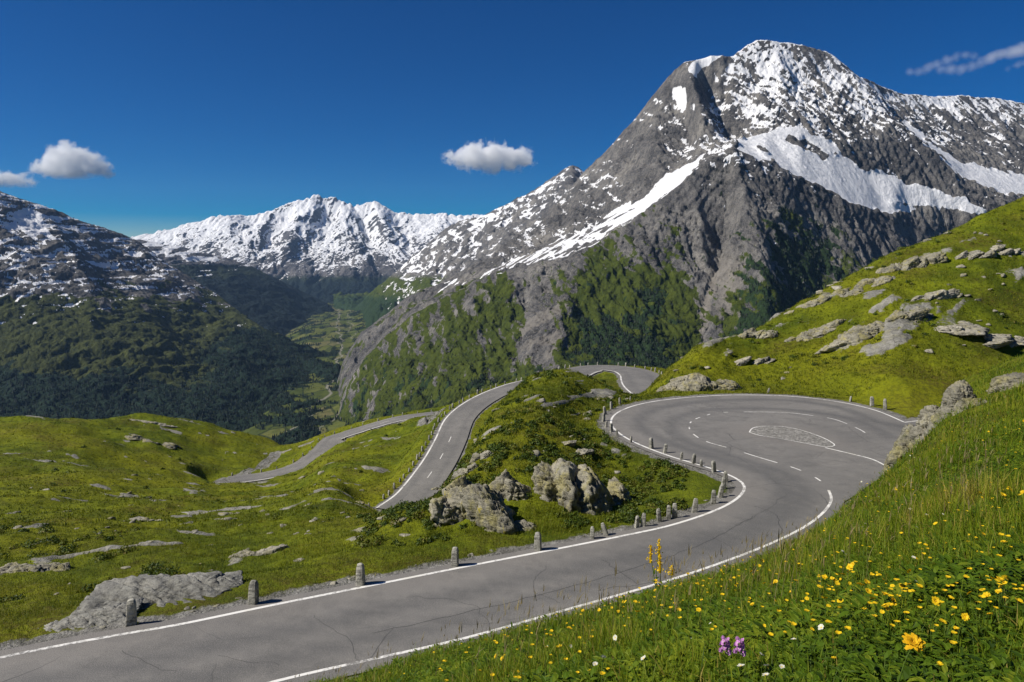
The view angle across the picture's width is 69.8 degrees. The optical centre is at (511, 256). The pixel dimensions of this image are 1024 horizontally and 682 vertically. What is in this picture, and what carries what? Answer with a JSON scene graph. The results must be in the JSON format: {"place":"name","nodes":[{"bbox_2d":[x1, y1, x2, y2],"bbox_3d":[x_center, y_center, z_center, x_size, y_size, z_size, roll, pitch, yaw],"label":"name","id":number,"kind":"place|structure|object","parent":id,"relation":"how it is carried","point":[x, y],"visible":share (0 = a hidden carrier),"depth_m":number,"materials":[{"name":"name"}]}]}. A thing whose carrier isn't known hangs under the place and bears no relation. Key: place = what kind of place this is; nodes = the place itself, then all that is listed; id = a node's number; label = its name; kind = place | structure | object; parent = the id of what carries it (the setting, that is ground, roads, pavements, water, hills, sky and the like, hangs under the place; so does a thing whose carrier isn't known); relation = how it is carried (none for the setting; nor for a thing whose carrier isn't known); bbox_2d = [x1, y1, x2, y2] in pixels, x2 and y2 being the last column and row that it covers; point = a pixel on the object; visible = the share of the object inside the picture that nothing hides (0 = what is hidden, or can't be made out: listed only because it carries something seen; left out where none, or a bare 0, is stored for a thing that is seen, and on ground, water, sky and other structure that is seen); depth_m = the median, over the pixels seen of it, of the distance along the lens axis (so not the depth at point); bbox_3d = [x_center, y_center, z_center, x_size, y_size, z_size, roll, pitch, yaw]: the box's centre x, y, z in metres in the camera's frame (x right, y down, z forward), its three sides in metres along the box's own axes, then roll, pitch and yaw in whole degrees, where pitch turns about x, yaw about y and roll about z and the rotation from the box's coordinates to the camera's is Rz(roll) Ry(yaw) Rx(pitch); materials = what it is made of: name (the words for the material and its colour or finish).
{"place":"outdoors","nodes":[
{"label":"outdoors","id":0,"kind":"place"},
{"bbox_2d":[0,191,340,444],"bbox_3d":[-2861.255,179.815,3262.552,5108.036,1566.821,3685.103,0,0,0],"label":"mountainside","id":1,"kind":"structure","parent":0,"point":[55,281],"depth_m":2958.41,"materials":[{"name":"green plant"}]},
{"bbox_2d":[137,240,334,334],"bbox_3d":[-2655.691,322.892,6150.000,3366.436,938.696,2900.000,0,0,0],"label":"mountain spur","id":2,"kind":"structure","parent":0,"point":[266,301],"depth_m":6117.38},
{"bbox_2d":[241,302,365,438],"bbox_3d":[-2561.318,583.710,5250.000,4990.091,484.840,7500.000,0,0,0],"label":"valley floor","id":3,"kind":"structure","parent":0,"point":[269,430],"depth_m":3690.42,"materials":[{"name":"green plant"}]},
{"bbox_2d":[0,194,877,444],"bbox_3d":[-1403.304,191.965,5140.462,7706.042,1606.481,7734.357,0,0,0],"label":"forest","id":4,"kind":"object","parent":3,"relation":"on","point":[310,424],"visible":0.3,"depth_m":2363.90,"materials":[{"name":"green plant"}]},
{"bbox_2d":[131,194,483,302],"bbox_3d":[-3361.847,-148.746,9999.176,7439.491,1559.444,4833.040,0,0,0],"label":"mountain range","id":5,"kind":"structure","parent":0,"point":[319,247],"depth_m":9868.71,"materials":[{"name":"white snow"}]},
{"bbox_2d":[229,411,434,482],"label":"road","id":6,"kind":"structure","parent":0,"point":[325,444],"depth_m":180.90,"materials":[{"name":"grey asphalt"}]},
{"bbox_2d":[374,380,522,508],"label":"road","id":7,"kind":"structure","parent":0,"point":[435,465],"depth_m":116.77,"materials":[{"name":"grey asphalt"}]},
{"bbox_2d":[333,165,582,327],"bbox_3d":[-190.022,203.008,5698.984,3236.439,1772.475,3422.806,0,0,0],"label":"mountain spur","id":8,"kind":"structure","parent":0,"point":[457,247],"depth_m":5310.22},
{"bbox_2d":[0,394,917,681],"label":"road","id":9,"kind":"structure","parent":0,"point":[788,460],"depth_m":35.39,"materials":[{"name":"grey asphalt"}]},
{"bbox_2d":[125,598,136,626],"bbox_3d":[-16.061,15.092,30.947,0.420,1.253,0.361,0,0,-17],"label":"bollard","id":10,"kind":"object","parent":9,"relation":"on","point":[131,613],"visible":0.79,"depth_m":30.81,"materials":[{"name":"stone"}]},
{"bbox_2d":[248,580,258,604],"bbox_3d":[-11.556,15.100,32.787,0.415,1.233,0.349,1,0,9],"label":"bollard","id":11,"kind":"object","parent":9,"relation":"on","point":[253,595],"visible":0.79,"depth_m":32.65,"materials":[{"name":"stone"}]},
{"bbox_2d":[356,563,365,585],"bbox_3d":[-7.159,15.108,34.653,0.408,1.210,0.351,-1,0,8],"label":"bollard","id":12,"kind":"object","parent":9,"relation":"on","point":[360,575],"visible":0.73,"depth_m":34.52,"materials":[{"name":"stone"}]},
{"bbox_2d":[451,547,458,566],"bbox_3d":[-2.859,15.136,36.743,0.384,1.140,0.328,2,0,9],"label":"bollard","id":13,"kind":"object","parent":9,"relation":"on","point":[455,557],"visible":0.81,"depth_m":36.61,"materials":[{"name":"stone"}]},
{"bbox_2d":[534,532,541,550],"bbox_3d":[1.373,15.136,38.739,0.382,1.139,0.328,0,2,17],"label":"bollard","id":14,"kind":"object","parent":9,"relation":"on","point":[537,542],"visible":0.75,"depth_m":38.61,"materials":[{"name":"stone"}]},
{"bbox_2d":[590,526,594,538],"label":"bollard","id":15,"kind":"object","parent":9,"relation":"on","point":[592,529],"visible":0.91,"depth_m":40.22,"materials":[{"name":"stone"}]},
{"bbox_2d":[601,523,608,535],"bbox_3d":[5.163,15.256,40.813,0.278,0.873,0.238,-19,-4,13],"label":"bollard","id":16,"kind":"object","parent":9,"relation":"on","point":[604,529],"visible":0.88,"depth_m":40.73,"materials":[{"name":"stone"}]},
{"bbox_2d":[609,423,612,432],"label":"bollard","id":17,"kind":"object","parent":9,"relation":"on","point":[611,428],"visible":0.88,"depth_m":64.80,"materials":[{"name":"stone"}]},
{"bbox_2d":[640,513,645,526],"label":"bollard","id":18,"kind":"object","parent":9,"relation":"on","point":[643,520],"visible":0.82,"depth_m":42.09,"materials":[{"name":"stone"}]},
{"bbox_2d":[649,438,653,448],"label":"bollard","id":19,"kind":"object","parent":9,"relation":"on","point":[651,446],"visible":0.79,"depth_m":59.04,"materials":[{"name":"stone"}]},
{"bbox_2d":[663,444,667,452],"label":"bollard","id":20,"kind":"object","parent":9,"relation":"on","point":[665,448],"visible":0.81,"depth_m":57.76,"materials":[{"name":"stone"}]},
{"bbox_2d":[691,454,695,463],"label":"bollard","id":21,"kind":"object","parent":9,"relation":"on","point":[693,459],"visible":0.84,"depth_m":54.78,"materials":[{"name":"stone"}]},
{"bbox_2d":[691,498,697,512],"bbox_3d":[11.109,15.189,44.516,0.320,1.017,0.276,9,1,3],"label":"bollard","id":22,"kind":"object","parent":9,"relation":"on","point":[694,505],"visible":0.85,"depth_m":44.40,"materials":[{"name":"stone"}]},
{"bbox_2d":[711,490,715,504],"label":"bollard","id":23,"kind":"object","parent":9,"relation":"on","point":[713,497],"visible":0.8,"depth_m":45.97,"materials":[{"name":"stone"}]},
{"bbox_2d":[711,460,716,472],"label":"bollard","id":24,"kind":"object","parent":9,"relation":"on","point":[713,465],"visible":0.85,"depth_m":52.62,"materials":[{"name":"stone"}]},
{"bbox_2d":[0,196,1023,680],"bbox_3d":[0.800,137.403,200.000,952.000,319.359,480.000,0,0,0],"label":"ground","id":25,"kind":"structure","parent":0,"point":[904,395],"depth_m":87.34,"materials":[{"name":"green plant"}]},
{"bbox_2d":[0,562,70,574],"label":"rock outcrop","id":26,"kind":"object","parent":25,"relation":"on","point":[26,567],"visible":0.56,"depth_m":41.81,"materials":[{"name":"stone"}]},
{"bbox_2d":[44,598,143,631],"bbox_3d":[-18.226,15.788,30.953,4.815,1.014,2.817,-4,16,-25],"label":"rock","id":27,"kind":"object","parent":25,"relation":"on","point":[111,614],"visible":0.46,"depth_m":31.18,"materials":[{"name":"grey stone"}]},
{"bbox_2d":[130,516,162,520],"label":"rock outcrop","id":28,"kind":"object","parent":25,"relation":"on","point":[141,518],"visible":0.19,"depth_m":68.12,"materials":[{"name":"stone"}]},
{"bbox_2d":[125,434,180,449],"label":"rock outcrop","id":29,"kind":"object","parent":25,"relation":"on","point":[170,445],"visible":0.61,"depth_m":179.35,"materials":[{"name":"stone"}]},
{"bbox_2d":[127,419,178,427],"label":"rock outcrop","id":30,"kind":"object","parent":25,"relation":"on","point":[161,424],"visible":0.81,"depth_m":197.84,"materials":[{"name":"stone"}]},
{"bbox_2d":[69,570,243,615],"bbox_3d":[-16.309,15.907,33.472,7.737,1.476,4.287,-4,19,-25],"label":"rock","id":31,"kind":"object","parent":25,"relation":"on","point":[161,590],"visible":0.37,"depth_m":33.80,"materials":[{"name":"grey stone"}]},
{"bbox_2d":[201,511,241,515],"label":"rock outcrop","id":32,"kind":"object","parent":25,"relation":"on","point":[222,513],"visible":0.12,"depth_m":74.89,"materials":[{"name":"stone"}]},
{"bbox_2d":[228,544,288,557],"bbox_3d":[-14.726,17.743,43.169,3.873,1.432,1.586,0,0,-7],"label":"rock outcrop","id":33,"kind":"object","parent":25,"relation":"on","point":[272,549],"visible":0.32,"depth_m":42.91,"materials":[{"name":"stone"}]},
{"bbox_2d":[352,513,391,531],"bbox_3d":[-8.644,17.180,46.941,4.156,1.613,1.537,0,0,0],"label":"rock outcrop","id":34,"kind":"object","parent":25,"relation":"on","point":[378,518],"visible":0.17,"depth_m":46.63,"materials":[{"name":"stone"}]},
{"bbox_2d":[394,517,407,523],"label":"stone","id":35,"kind":"object","parent":25,"relation":"on","point":[402,519],"visible":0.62,"depth_m":44.26,"materials":[{"name":"stone"}]},
{"bbox_2d":[451,462,477,478],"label":"rock outcrop","id":36,"kind":"object","parent":25,"relation":"on","point":[462,471],"visible":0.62,"depth_m":50.56,"materials":[{"name":"stone"}]},
{"bbox_2d":[428,469,530,534],"bbox_3d":[-1.890,15.823,44.574,5.736,5.288,6.345,0,0,15],"label":"rock outcrop","id":37,"kind":"object","parent":25,"relation":"on","point":[462,498],"visible":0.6,"depth_m":42.85,"materials":[{"name":"stone"}]},
{"bbox_2d":[470,450,492,462],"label":"rock outcrop","id":38,"kind":"object","parent":25,"relation":"on","point":[477,456],"visible":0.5,"depth_m":52.36,"materials":[{"name":"stone"}]},
{"bbox_2d":[484,519,535,531],"bbox_3d":[0.004,15.988,41.874,3.585,1.584,1.368,0,0,-16],"label":"rock outcrop","id":39,"kind":"object","parent":25,"relation":"on","point":[524,525],"visible":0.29,"depth_m":41.83,"materials":[{"name":"stone"}]},
{"bbox_2d":[0,209,1023,602],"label":"heath","id":40,"kind":"object","parent":25,"relation":"on","point":[628,511],"visible":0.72,"depth_m":51.66,"materials":[{"name":"green plant"}]},
{"bbox_2d":[531,450,540,456],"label":"stone","id":41,"kind":"object","parent":25,"relation":"on","point":[537,453],"visible":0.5,"depth_m":52.33,"materials":[{"name":"stone"}]},
{"bbox_2d":[540,495,550,501],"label":"stone","id":42,"kind":"object","parent":25,"relation":"on","point":[543,498],"visible":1,"depth_m":45.27,"materials":[{"name":"stone"}]},
{"bbox_2d":[562,440,594,456],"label":"rock outcrop","id":43,"kind":"object","parent":25,"relation":"on","point":[582,451],"visible":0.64,"depth_m":55.70,"materials":[{"name":"stone"}]},
{"bbox_2d":[531,458,631,515],"bbox_3d":[4.990,15.540,46.185,7.105,5.236,4.716,0,0,-14],"label":"rock outcrop","id":44,"kind":"object","parent":25,"relation":"on","point":[569,486],"visible":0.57,"depth_m":45.22,"materials":[{"name":"stone"}]},
{"bbox_2d":[634,515,639,527],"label":"bollard","id":45,"kind":"object","parent":25,"relation":"on","point":[637,521],"visible":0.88,"depth_m":42.03,"materials":[{"name":"stone"}]},
{"bbox_2d":[287,357,1006,681],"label":"seed stalks","id":46,"kind":"object","parent":25,"relation":"on","point":[761,548],"visible":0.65,"depth_m":5.58,"materials":[{"name":"green plant"}]},
{"bbox_2d":[646,539,663,591],"bbox_3d":[1.918,4.194,9.817,0.251,0.839,0.244,0,0,19],"label":"tall plant","id":47,"kind":"object","parent":25,"relation":"on","point":[659,558],"visible":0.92,"depth_m":9.83,"materials":[{"name":"yellow plant"}]},
{"bbox_2d":[290,353,1023,681],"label":"meadow grass","id":48,"kind":"structure","parent":25,"relation":"on","point":[918,515],"depth_m":5.70,"materials":[{"name":"green plant"}]},
{"bbox_2d":[656,508,661,521],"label":"bollard","id":49,"kind":"object","parent":25,"relation":"on","point":[658,515],"visible":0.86,"depth_m":42.95,"materials":[{"name":"stone"}]},
{"bbox_2d":[309,360,1023,681],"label":"meadow herbs","id":50,"kind":"object","parent":25,"relation":"on","point":[803,617],"visible":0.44,"depth_m":3.46,"materials":[{"name":"green plant"}]},
{"bbox_2d":[666,505,670,518],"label":"bollard","id":51,"kind":"object","parent":25,"relation":"on","point":[668,514],"visible":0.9,"depth_m":43.39,"materials":[{"name":"stone"}]},
{"bbox_2d":[656,381,681,391],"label":"rock outcrop","id":52,"kind":"object","parent":25,"relation":"on","point":[661,388],"visible":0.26,"depth_m":86.72,"materials":[{"name":"stone"}]},
{"bbox_2d":[665,565,675,586],"bbox_3d":[1.950,3.978,8.985,0.147,0.434,0.129,0,0,-43],"label":"tall plant","id":53,"kind":"object","parent":25,"relation":"on","point":[671,574],"visible":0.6,"depth_m":8.97,"materials":[{"name":"yellow plant"}]},
{"bbox_2d":[672,503,677,518],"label":"bollard","id":54,"kind":"object","parent":25,"relation":"on","point":[674,511],"visible":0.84,"depth_m":43.49,"materials":[{"name":"stone"}]},
{"bbox_2d":[663,372,741,391],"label":"rock outcrop","id":55,"kind":"object","parent":25,"relation":"on","point":[695,381],"visible":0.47,"depth_m":85.57,"materials":[{"name":"stone"}]},
{"bbox_2d":[389,428,1023,677],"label":"yellow flowers","id":56,"kind":"object","parent":25,"relation":"on","point":[849,627],"visible":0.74,"depth_m":3.27,"materials":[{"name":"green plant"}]},
{"bbox_2d":[717,484,723,497],"bbox_3d":[13.510,15.210,47.365,0.308,0.971,0.265,11,-1,-4],"label":"bollard","id":57,"kind":"object","parent":25,"relation":"on","point":[720,492],"visible":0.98,"depth_m":47.26,"materials":[{"name":"stone"}]},
{"bbox_2d":[721,477,725,488],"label":"bollard","id":58,"kind":"object","parent":25,"relation":"on","point":[723,481],"visible":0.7,"depth_m":49.03,"materials":[{"name":"stone"}]},
{"bbox_2d":[718,635,731,662],"bbox_3d":[0.821,1.578,2.817,0.049,0.237,0.052,0,0,0],"label":"orchid","id":59,"kind":"object","parent":25,"relation":"on","point":[726,645],"visible":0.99,"depth_m":2.82,"materials":[{"name":"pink plant"}]},
{"bbox_2d":[724,471,727,481],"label":"bollard","id":60,"kind":"object","parent":25,"relation":"on","point":[725,474],"visible":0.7,"depth_m":50.50,"materials":[{"name":"stone"}]},
{"bbox_2d":[732,636,746,677],"bbox_3d":[0.854,1.543,2.745,0.049,0.237,0.052,0,0,0],"label":"orchid","id":61,"kind":"object","parent":25,"relation":"on","point":[741,648],"visible":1,"depth_m":2.74,"materials":[{"name":"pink plant"}]},
{"bbox_2d":[734,356,775,365],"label":"rock outcrop","id":62,"kind":"object","parent":25,"relation":"on","point":[745,361],"visible":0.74,"depth_m":93.59,"materials":[{"name":"stone"}]},
{"bbox_2d":[737,327,777,338],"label":"rock outcrop","id":63,"kind":"object","parent":25,"relation":"on","point":[753,333],"visible":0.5,"depth_m":101.89,"materials":[{"name":"stone"}]},
{"bbox_2d":[785,319,846,341],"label":"rock outcrop","id":64,"kind":"object","parent":25,"relation":"on","point":[818,332],"visible":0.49,"depth_m":99.36,"materials":[{"name":"stone"}]},
{"bbox_2d":[809,624,823,666],"bbox_3d":[1.127,1.472,2.725,0.049,0.249,0.030,8,13,41],"label":"white flower","id":65,"kind":"object","parent":25,"relation":"on","point":[820,626],"visible":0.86,"depth_m":2.70,"materials":[{"name":"beige plant"}]},
{"bbox_2d":[784,288,849,313],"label":"rock outcrop","id":66,"kind":"object","parent":25,"relation":"on","point":[823,298],"visible":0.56,"depth_m":108.96,"materials":[{"name":"stone"}]},
{"bbox_2d":[821,596,827,633],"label":"buttercup","id":67,"kind":"object","parent":25,"relation":"on","point":[824,597],"visible":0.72,"depth_m":3.23,"materials":[{"name":"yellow plant"}]},
{"bbox_2d":[831,286,841,289],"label":"stone","id":68,"kind":"object","parent":25,"relation":"on","point":[836,287],"visible":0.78,"depth_m":111.70,"materials":[{"name":"stone"}]},
{"bbox_2d":[831,599,843,617],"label":"buttercup","id":69,"kind":"object","parent":25,"relation":"on","point":[840,600],"visible":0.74,"depth_m":3.26,"materials":[{"name":"yellow plant"}]},
{"bbox_2d":[846,564,860,603],"bbox_3d":[1.678,1.634,3.541,0.036,0.279,0.059,-14,-11,1],"label":"buttercup","id":70,"kind":"object","parent":25,"relation":"on","point":[849,566],"visible":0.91,"depth_m":3.57,"materials":[{"name":"yellow plant"}]},
{"bbox_2d":[839,275,895,296],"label":"rock outcrop","id":71,"kind":"object","parent":25,"relation":"on","point":[858,287],"visible":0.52,"depth_m":108.03,"materials":[{"name":"stone"}]},
{"bbox_2d":[865,588,877,613],"bbox_3d":[1.555,1.544,3.158,0.054,0.242,0.028,-9,6,-21],"label":"buttercup","id":72,"kind":"object","parent":25,"relation":"on","point":[868,590],"visible":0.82,"depth_m":3.15,"materials":[{"name":"yellow plant"}]},
{"bbox_2d":[870,396,873,406],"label":"bollard","id":73,"kind":"object","parent":25,"relation":"on","point":[872,401],"visible":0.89,"depth_m":76.01,"materials":[{"name":"stone"}]},
{"bbox_2d":[815,307,933,354],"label":"rock outcrop","id":74,"kind":"object","parent":25,"relation":"on","point":[853,335],"visible":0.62,"depth_m":93.32,"materials":[{"name":"stone"}]},
{"bbox_2d":[883,399,886,409],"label":"bollard","id":75,"kind":"object","parent":25,"relation":"on","point":[884,404],"visible":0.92,"depth_m":74.31,"materials":[{"name":"stone"}]},
{"bbox_2d":[882,591,888,620],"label":"buttercup","id":76,"kind":"object","parent":25,"relation":"on","point":[884,593],"visible":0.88,"depth_m":3.04,"materials":[{"name":"yellow plant"}]},
{"bbox_2d":[880,597,896,631],"bbox_3d":[1.568,1.518,3.061,0.045,0.199,0.025,6,6,-21],"label":"buttercup","id":77,"kind":"object","parent":25,"relation":"on","point":[893,600],"visible":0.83,"depth_m":3.06,"materials":[{"name":"yellow plant"}]},
{"bbox_2d":[893,583,906,609],"bbox_3d":[1.724,1.564,3.265,0.052,0.217,0.034,-3,10,-31],"label":"buttercup","id":78,"kind":"object","parent":25,"relation":"on","point":[901,585],"visible":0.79,"depth_m":3.26,"materials":[{"name":"yellow plant"}]},
{"bbox_2d":[907,569,910,604],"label":"buttercup","id":79,"kind":"object","parent":25,"relation":"on","point":[909,570],"visible":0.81,"depth_m":3.27,"materials":[{"name":"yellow plant"}]},
{"bbox_2d":[875,253,948,272],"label":"rock outcrop","id":80,"kind":"object","parent":25,"relation":"on","point":[923,261],"visible":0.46,"depth_m":110.28,"materials":[{"name":"stone"}]},
{"bbox_2d":[898,632,925,681],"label":"dandelion","id":81,"kind":"object","parent":25,"relation":"on","point":[914,641],"visible":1,"depth_m":1.97,"materials":[{"name":"yellow plant"}]},
{"bbox_2d":[925,349,933,353],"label":"stone","id":82,"kind":"object","parent":25,"relation":"on","point":[929,351],"visible":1,"depth_m":86.12,"materials":[{"name":"stone"}]},
{"bbox_2d":[883,380,986,473],"bbox_3d":[14.187,6.058,24.586,1.917,4.007,4.250,0,0,-11],"label":"rock outcrop","id":83,"kind":"object","parent":25,"relation":"on","point":[956,394],"visible":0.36,"depth_m":24.61,"materials":[{"name":"stone"}]},
{"bbox_2d":[930,596,940,650],"bbox_3d":[1.533,1.356,2.652,0.030,0.254,0.048,0,0,23],"label":"buttercup","id":84,"kind":"object","parent":25,"relation":"on","point":[936,600],"visible":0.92,"depth_m":2.65,"materials":[{"name":"yellow plant"}]},
{"bbox_2d":[911,288,962,300],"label":"rock outcrop","id":85,"kind":"object","parent":25,"relation":"on","point":[946,294],"visible":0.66,"depth_m":98.70,"materials":[{"name":"stone"}]},
{"bbox_2d":[939,619,946,642],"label":"buttercup","id":86,"kind":"object","parent":25,"relation":"on","point":[942,620],"visible":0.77,"depth_m":2.67,"materials":[{"name":"yellow plant"}]},
{"bbox_2d":[957,613,969,652],"bbox_3d":[1.621,1.374,2.631,0.038,0.184,0.018,0,0,8],"label":"buttercup","id":87,"kind":"object","parent":25,"relation":"on","point":[965,616],"visible":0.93,"depth_m":2.63,"materials":[{"name":"yellow plant"}]},
{"bbox_2d":[933,321,1023,348],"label":"rock outcrop","id":88,"kind":"object","parent":25,"relation":"on","point":[965,328],"visible":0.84,"depth_m":89.62,"materials":[{"name":"stone"}]},
{"bbox_2d":[982,592,990,615],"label":"buttercup","id":89,"kind":"object","parent":25,"relation":"on","point":[986,594],"visible":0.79,"depth_m":2.90,"materials":[{"name":"yellow plant"}]},
{"bbox_2d":[955,244,1020,259],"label":"rock outcrop","id":90,"kind":"object","parent":25,"relation":"on","point":[988,254],"visible":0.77,"depth_m":109.87,"materials":[{"name":"stone"}]},
{"bbox_2d":[990,576,996,624],"bbox_3d":[1.908,1.375,2.907,0.024,0.215,0.028,0,0,-30],"label":"buttercup","id":91,"kind":"object","parent":25,"relation":"on","point":[996,594],"visible":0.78,"depth_m":2.90,"materials":[{"name":"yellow plant"}]},
{"bbox_2d":[995,589,1001,620],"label":"buttercup","id":92,"kind":"object","parent":25,"relation":"on","point":[998,590],"visible":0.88,"depth_m":2.76,"materials":[{"name":"yellow plant"}]},
{"bbox_2d":[996,576,1004,609],"bbox_3d":[1.955,1.371,2.916,0.027,0.191,0.044,-8,5,26],"label":"buttercup","id":93,"kind":"object","parent":25,"relation":"on","point":[1000,578],"visible":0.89,"depth_m":2.91,"materials":[{"name":"yellow plant"}]},
{"bbox_2d":[986,372,1023,392],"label":"rock","id":94,"kind":"object","parent":25,"relation":"on","point":[1010,380],"visible":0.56,"depth_m":29.25,"materials":[{"name":"stone"}]},
{"bbox_2d":[1001,575,1008,600],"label":"buttercup","id":95,"kind":"object","parent":25,"relation":"on","point":[1003,576],"visible":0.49,"depth_m":3.04,"materials":[{"name":"yellow plant"}]},
{"bbox_2d":[1015,598,1023,629],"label":"buttercup","id":96,"kind":"object","parent":25,"relation":"on","point":[1019,600],"visible":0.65,"depth_m":2.72,"materials":[{"name":"yellow plant"}]},
{"bbox_2d":[0,0,1023,237],"label":"sky","id":97,"kind":"structure","parent":0,"point":[130,118],"materials":[{"name":"blue"}]},
{"bbox_2d":[568,365,658,393],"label":"road","id":98,"kind":"structure","parent":0,"point":[635,380],"depth_m":140.07,"materials":[{"name":"grey asphalt"}]},
{"bbox_2d":[337,40,1023,425],"bbox_3d":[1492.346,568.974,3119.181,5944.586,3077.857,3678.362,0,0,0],"label":"mountain","id":99,"kind":"structure","parent":0,"point":[691,168],"depth_m":2433.96,"materials":[{"name":"grey stone"}]}
]}

